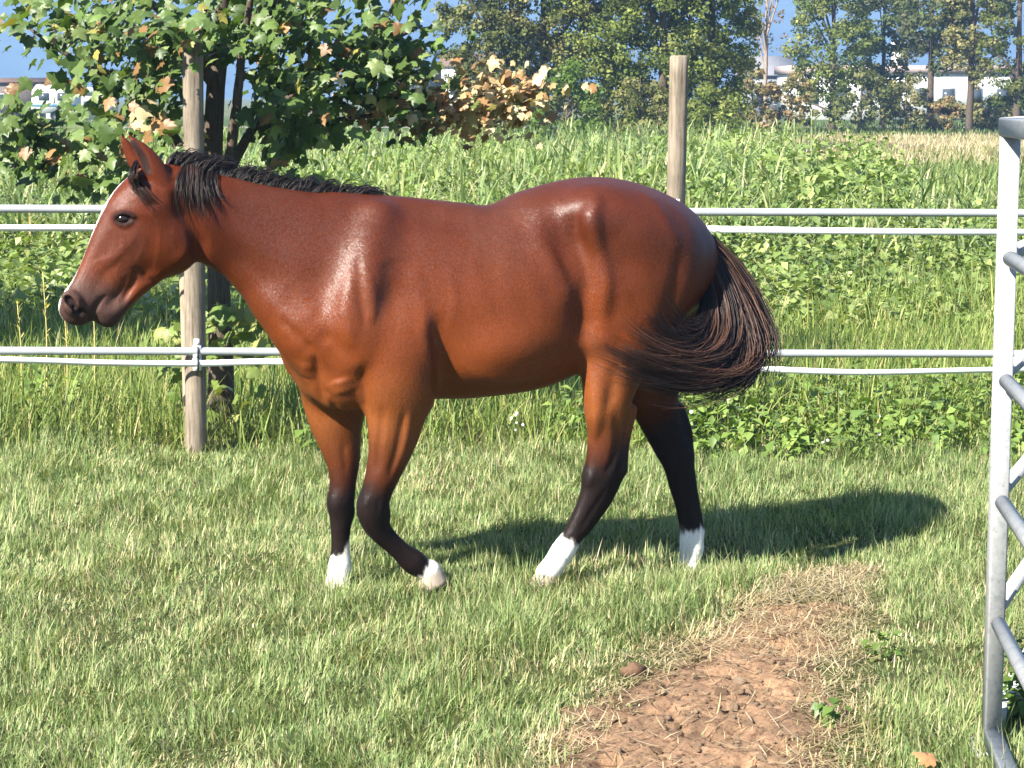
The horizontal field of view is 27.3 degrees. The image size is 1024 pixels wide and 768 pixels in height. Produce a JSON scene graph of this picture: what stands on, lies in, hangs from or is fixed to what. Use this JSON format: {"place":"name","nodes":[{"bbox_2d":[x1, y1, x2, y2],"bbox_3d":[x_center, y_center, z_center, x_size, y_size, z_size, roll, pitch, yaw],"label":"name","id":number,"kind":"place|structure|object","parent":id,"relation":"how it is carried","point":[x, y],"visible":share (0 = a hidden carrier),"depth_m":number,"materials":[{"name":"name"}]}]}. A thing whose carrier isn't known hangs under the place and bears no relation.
{"place":"outdoors","nodes":[
{"label":"outdoors","id":0,"kind":"place"},
{"bbox_2d":[0,78,45,117],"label":"brown barn","id":1,"kind":"structure","parent":0,"point":[23,95],"depth_m":183.33,"materials":[{"name":"tile"}]},
{"bbox_2d":[46,87,117,118],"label":"white shed","id":2,"kind":"structure","parent":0,"point":[87,97],"depth_m":176.45,"materials":[{"name":"white"}]},
{"bbox_2d":[439,53,509,105],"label":"white house","id":3,"kind":"structure","parent":0,"point":[447,70],"depth_m":227.59,"materials":[{"name":"brown tile"}]},
{"bbox_2d":[56,127,963,127],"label":"road","id":4,"kind":"structure","parent":0,"point":[388,127],"depth_m":126.41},
{"bbox_2d":[0,98,1023,767],"bbox_3d":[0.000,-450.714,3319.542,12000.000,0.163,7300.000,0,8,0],"label":"ground","id":5,"kind":"structure","parent":0,"point":[840,544],"depth_m":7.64,"materials":[{"name":"green plant"}]},
{"bbox_2d":[15,301,23,393],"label":"dried stalk","id":6,"kind":"object","parent":5,"relation":"on","point":[17,303],"visible":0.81,"depth_m":12.76,"materials":[{"name":"yellow plant"}]},
{"bbox_2d":[39,272,49,394],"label":"dried stalk","id":7,"kind":"object","parent":5,"relation":"on","point":[44,290],"visible":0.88,"depth_m":12.76,"materials":[{"name":"yellow plant"}]},
{"bbox_2d":[31,85,81,119],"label":"parked caravan","id":8,"kind":"object","parent":5,"relation":"on","point":[48,92],"visible":0.49,"depth_m":170.46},
{"bbox_2d":[39,93,48,99],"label":"window","id":9,"kind":"structure","parent":8,"relation":"in","point":[44,95],"depth_m":170.40,"materials":[{"name":"grey glass"}]},
{"bbox_2d":[57,93,65,99],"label":"window","id":10,"kind":"structure","parent":8,"relation":"in","point":[59,95],"depth_m":170.40,"materials":[{"name":"grey glass"}]},
{"bbox_2d":[61,320,71,394],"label":"dried stalk","id":11,"kind":"object","parent":5,"relation":"on","point":[66,332],"visible":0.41,"depth_m":12.78,"materials":[{"name":"yellow plant"}]},
{"bbox_2d":[93,321,96,388],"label":"dried stalk","id":12,"kind":"object","parent":5,"relation":"on","point":[94,355],"visible":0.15,"depth_m":12.79,"materials":[{"name":"yellow plant"}]},
{"bbox_2d":[179,272,184,446],"bbox_3d":[-1.749,-0.100,11.419,0.071,1.113,0.129,-2,8,-17],"label":"wooden stake","id":13,"kind":"object","parent":5,"relation":"on","point":[181,281],"visible":0.17,"depth_m":11.38,"materials":[{"name":"brown wood"}]},
{"bbox_2d":[0,0,596,439],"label":"maple tree","id":14,"kind":"object","parent":5,"relation":"on","point":[382,54],"visible":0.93,"depth_m":11.62,"materials":[{"name":"green plant"}]},
{"bbox_2d":[398,40,440,102],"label":"distant tree","id":15,"kind":"object","parent":5,"relation":"on","point":[418,86],"visible":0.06,"depth_m":247.19,"materials":[{"name":"green plant"}]},
{"bbox_2d":[58,135,788,592],"bbox_3d":[-0.242,-0.034,8.082,2.906,1.840,0.821,-3,8,-20],"label":"horse","id":16,"kind":"object","parent":5,"relation":"on","point":[392,319],"visible":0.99,"depth_m":7.97},
{"bbox_2d":[447,80,513,146],"bbox_3d":[-0.748,-7.796,62.573,2.490,2.548,2.367,-7,10,-40],"label":"green bush","id":17,"kind":"object","parent":5,"relation":"on","point":[503,123],"visible":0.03,"depth_m":62.29,"materials":[{"name":"green plant"}]},
{"bbox_2d":[430,0,548,134],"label":"hedge tree","id":18,"kind":"object","parent":5,"relation":"on","point":[463,16],"visible":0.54,"depth_m":68.31,"materials":[{"name":"green plant"}]},
{"bbox_2d":[0,259,1023,466],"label":"long grass","id":19,"kind":"structure","parent":5,"relation":"on","point":[291,406],"depth_m":12.63,"materials":[{"name":"green plant"}]},
{"bbox_2d":[0,121,1023,463],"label":"weeds","id":20,"kind":"object","parent":5,"relation":"on","point":[52,267],"visible":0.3,"depth_m":20.39,"materials":[{"name":"green plant"}]},
{"bbox_2d":[0,115,1023,267],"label":"tall fodder grass","id":21,"kind":"structure","parent":5,"relation":"on","point":[515,176],"depth_m":27.94,"materials":[{"name":"green plant"}]},
{"bbox_2d":[0,30,1023,454],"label":"paddock fence","id":22,"kind":"object","parent":5,"relation":"on","point":[194,352],"visible":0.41,"depth_m":11.24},
{"bbox_2d":[474,0,605,153],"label":"hedge tree","id":23,"kind":"object","parent":5,"relation":"on","point":[544,49],"visible":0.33,"depth_m":69.09,"materials":[{"name":"green plant"}]},
{"bbox_2d":[232,410,880,710],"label":"bindweed flowers","id":24,"kind":"object","parent":5,"relation":"on","point":[691,411],"visible":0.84,"depth_m":11.32,"materials":[{"name":"white plant"}]},
{"bbox_2d":[525,55,612,150],"bbox_3d":[1.617,-7.946,61.375,2.631,3.166,2.512,1,8,10],"label":"green bush","id":25,"kind":"object","parent":5,"relation":"on","point":[567,76],"visible":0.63,"depth_m":61.07,"materials":[{"name":"green plant"}]},
{"bbox_2d":[530,0,677,150],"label":"hedge tree","id":26,"kind":"object","parent":5,"relation":"on","point":[593,49],"visible":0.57,"depth_m":68.31,"materials":[{"name":"green plant"}]},
{"bbox_2d":[597,75,668,145],"bbox_3d":[3.773,-7.657,61.368,2.639,2.597,2.419,0,8,0],"label":"green bush","id":27,"kind":"object","parent":5,"relation":"on","point":[659,97],"visible":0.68,"depth_m":61.27,"materials":[{"name":"green plant"}]},
{"bbox_2d":[620,661,647,676],"bbox_3d":[0.400,0.934,6.936,0.079,0.044,0.051,-5,9,-31],"label":"stone","id":28,"kind":"object","parent":5,"relation":"on","point":[636,668],"visible":1,"depth_m":6.92,"materials":[{"name":"brown stone"}]},
{"bbox_2d":[589,0,737,142],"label":"hedge tree","id":29,"kind":"object","parent":5,"relation":"on","point":[630,18],"visible":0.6,"depth_m":67.59,"materials":[{"name":"green plant"}]},
{"bbox_2d":[488,555,909,767],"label":"straw litter","id":30,"kind":"object","parent":5,"relation":"on","point":[813,616],"visible":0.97,"depth_m":7.22,"materials":[{"name":"beige plant"}]},
{"bbox_2d":[656,0,765,126],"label":"hedge tree","id":31,"kind":"object","parent":5,"relation":"on","point":[740,59],"visible":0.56,"depth_m":68.50,"materials":[{"name":"green plant"}]},
{"bbox_2d":[664,81,759,155],"bbox_3d":[5.796,-7.608,61.564,2.748,2.443,2.621,0,8,0],"label":"green bush","id":32,"kind":"object","parent":5,"relation":"on","point":[698,110],"visible":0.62,"depth_m":61.19,"materials":[{"name":"green plant"}]},
{"bbox_2d":[709,123,760,187],"bbox_3d":[3.087,-2.793,28.845,1.044,1.541,1.123,3,8,20],"label":"tall stalk","id":33,"kind":"object","parent":5,"relation":"on","point":[735,152],"visible":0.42,"depth_m":28.80,"materials":[{"name":"green plant"}]},
{"bbox_2d":[731,68,780,131],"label":"hedge bush","id":34,"kind":"object","parent":5,"relation":"on","point":[758,88],"visible":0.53,"depth_m":105.68,"materials":[{"name":"green plant"}]},
{"bbox_2d":[737,129,788,186],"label":"tall stalk","id":35,"kind":"object","parent":5,"relation":"on","point":[761,144],"visible":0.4,"depth_m":29.81,"materials":[{"name":"green plant"}]},
{"bbox_2d":[746,0,787,130],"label":"slender tree","id":36,"kind":"object","parent":5,"relation":"on","point":[768,23],"visible":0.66,"depth_m":110.55,"materials":[{"name":"grey plant"}]},
{"bbox_2d":[554,152,1023,302],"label":"meadow grass","id":37,"kind":"structure","parent":5,"relation":"on","point":[946,167],"depth_m":27.66,"materials":[{"name":"green plant"}]},
{"bbox_2d":[579,121,998,135],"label":"verge grass","id":38,"kind":"structure","parent":5,"relation":"on","point":[873,128],"depth_m":108.44,"materials":[{"name":"green plant"}]},
{"bbox_2d":[758,70,820,130],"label":"hedge bush","id":39,"kind":"object","parent":5,"relation":"on","point":[806,96],"visible":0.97,"depth_m":105.99,"materials":[{"name":"green plant"}]},
{"bbox_2d":[770,112,822,194],"bbox_3d":[4.166,-3.113,30.711,0.922,1.671,0.939,0,8,0],"label":"tall stalk","id":40,"kind":"object","parent":5,"relation":"on","point":[794,158],"visible":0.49,"depth_m":30.78,"materials":[{"name":"green plant"}]},
{"bbox_2d":[784,110,830,180],"bbox_3d":[4.638,-3.426,32.961,0.985,1.685,0.737,5,9,31],"label":"tall stalk","id":41,"kind":"object","parent":5,"relation":"on","point":[813,142],"visible":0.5,"depth_m":32.78,"materials":[{"name":"green plant"}]},
{"bbox_2d":[811,697,851,727],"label":"weed plant","id":42,"kind":"object","parent":5,"relation":"on","point":[823,709],"visible":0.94,"depth_m":6.45,"materials":[{"name":"green plant"}]},
{"bbox_2d":[779,0,884,129],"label":"meadow tree","id":43,"kind":"object","parent":5,"relation":"on","point":[832,72],"visible":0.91,"depth_m":109.96,"materials":[{"name":"green plant"}]},
{"bbox_2d":[826,70,895,131],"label":"hedge bush","id":44,"kind":"object","parent":5,"relation":"on","point":[849,98],"visible":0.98,"depth_m":106.95,"materials":[{"name":"green plant"}]},
{"bbox_2d":[843,0,920,130],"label":"meadow tree","id":45,"kind":"object","parent":5,"relation":"on","point":[899,44],"visible":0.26,"depth_m":113.89,"materials":[{"name":"green plant"}]},
{"bbox_2d":[860,630,903,661],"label":"weed plant","id":46,"kind":"object","parent":5,"relation":"on","point":[874,646],"visible":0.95,"depth_m":7.15,"materials":[{"name":"green plant"}]},
{"bbox_2d":[879,73,931,131],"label":"hedge bush","id":47,"kind":"object","parent":5,"relation":"on","point":[915,99],"visible":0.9,"depth_m":107.61,"materials":[{"name":"green plant"}]},
{"bbox_2d":[789,131,1023,166],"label":"dry grass","id":48,"kind":"structure","parent":5,"relation":"on","point":[983,149],"depth_m":74.68,"materials":[{"name":"beige plant"}]},
{"bbox_2d":[912,752,940,767],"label":"fallen leaf","id":49,"kind":"object","parent":5,"relation":"on","point":[926,759],"visible":0.98,"depth_m":5.94,"materials":[{"name":"orange plant"}]},
{"bbox_2d":[892,162,962,224],"bbox_3d":[5.267,-2.311,27.027,1.085,1.078,0.836,6,10,37],"label":"tall stalk","id":50,"kind":"object","parent":5,"relation":"on","point":[922,193],"visible":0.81,"depth_m":26.91,"materials":[{"name":"green plant"}]},
{"bbox_2d":[881,0,976,128],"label":"meadow tree","id":51,"kind":"object","parent":5,"relation":"on","point":[916,17],"visible":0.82,"depth_m":108.11,"materials":[{"name":"green plant"}]},
{"bbox_2d":[923,95,965,132],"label":"hedge bush","id":52,"kind":"object","parent":5,"relation":"on","point":[951,108],"visible":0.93,"depth_m":108.11,"materials":[{"name":"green plant"}]},
{"bbox_2d":[932,0,1017,133],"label":"meadow tree","id":53,"kind":"object","parent":5,"relation":"on","point":[956,34],"visible":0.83,"depth_m":106.37,"materials":[{"name":"green plant"}]},
{"bbox_2d":[962,95,1012,130],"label":"hedge bush","id":54,"kind":"object","parent":5,"relation":"on","point":[984,118],"visible":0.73,"depth_m":108.54,"materials":[{"name":"green plant"}]},
{"bbox_2d":[968,118,1023,767],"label":"pen panel","id":55,"kind":"object","parent":5,"relation":"on","point":[1003,515],"visible":0.95,"depth_m":5.99,"materials":[{"name":"metal"}]},
{"bbox_2d":[971,116,1023,744],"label":"pen panel","id":56,"kind":"object","parent":5,"relation":"on","point":[1015,582],"visible":0.07,"depth_m":6.40,"materials":[{"name":"metal"}]},
{"bbox_2d":[975,0,1023,116],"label":"meadow tree","id":57,"kind":"object","parent":5,"relation":"on","point":[1016,86],"visible":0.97,"depth_m":104.62,"materials":[{"name":"green plant"}]},
{"bbox_2d":[996,76,1023,115],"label":"hedge bush","id":58,"kind":"object","parent":5,"relation":"on","point":[1007,97],"visible":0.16,"depth_m":108.85,"materials":[{"name":"green plant"}]},
{"bbox_2d":[1003,636,1023,732],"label":"weed plant","id":59,"kind":"object","parent":5,"relation":"on","point":[1017,700],"visible":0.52,"depth_m":6.37,"materials":[{"name":"green plant"}]},
{"bbox_2d":[0,0,1023,97],"bbox_3d":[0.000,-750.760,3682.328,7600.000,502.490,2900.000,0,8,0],"label":"sky","id":60,"kind":"structure","parent":0,"point":[14,63],"depth_m":2529.93,"materials":[{"name":"blue"}]},
{"bbox_2d":[516,601,859,767],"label":"dirt path","id":61,"kind":"structure","parent":0,"point":[734,702],"depth_m":6.54,"materials":[{"name":"brown soil"}]},
{"bbox_2d":[735,56,793,116],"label":"building","id":62,"kind":"structure","parent":0,"point":[775,61],"depth_m":184.51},
{"bbox_2d":[753,92,762,104],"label":"window","id":63,"kind":"structure","parent":62,"relation":"in","point":[760,100],"depth_m":183.26,"materials":[{"name":"grey glass"}]},
{"bbox_2d":[774,42,1023,119],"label":"white building","id":64,"kind":"structure","parent":0,"point":[954,83],"depth_m":170.32,"materials":[{"name":"white paint"}]},
{"bbox_2d":[859,88,872,102],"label":"window","id":65,"kind":"structure","parent":64,"relation":"in","point":[860,88],"depth_m":170.32,"materials":[{"name":"grey glass"}]},
{"bbox_2d":[914,88,926,100],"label":"window","id":66,"kind":"structure","parent":64,"relation":"in","point":[917,89],"depth_m":170.27,"materials":[{"name":"grey glass"}]},
{"bbox_2d":[941,88,954,98],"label":"window","id":67,"kind":"structure","parent":64,"relation":"in","point":[945,91],"depth_m":170.27,"materials":[{"name":"grey glass"}]},
{"bbox_2d":[974,88,981,99],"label":"window","id":68,"kind":"structure","parent":64,"relation":"in","point":[977,93],"depth_m":170.32,"materials":[{"name":"grey glass"}]},
{"bbox_2d":[996,88,1007,96],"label":"window","id":69,"kind":"structure","parent":64,"relation":"in","point":[1001,91],"depth_m":170.27,"materials":[{"name":"grey glass"}]}
]}

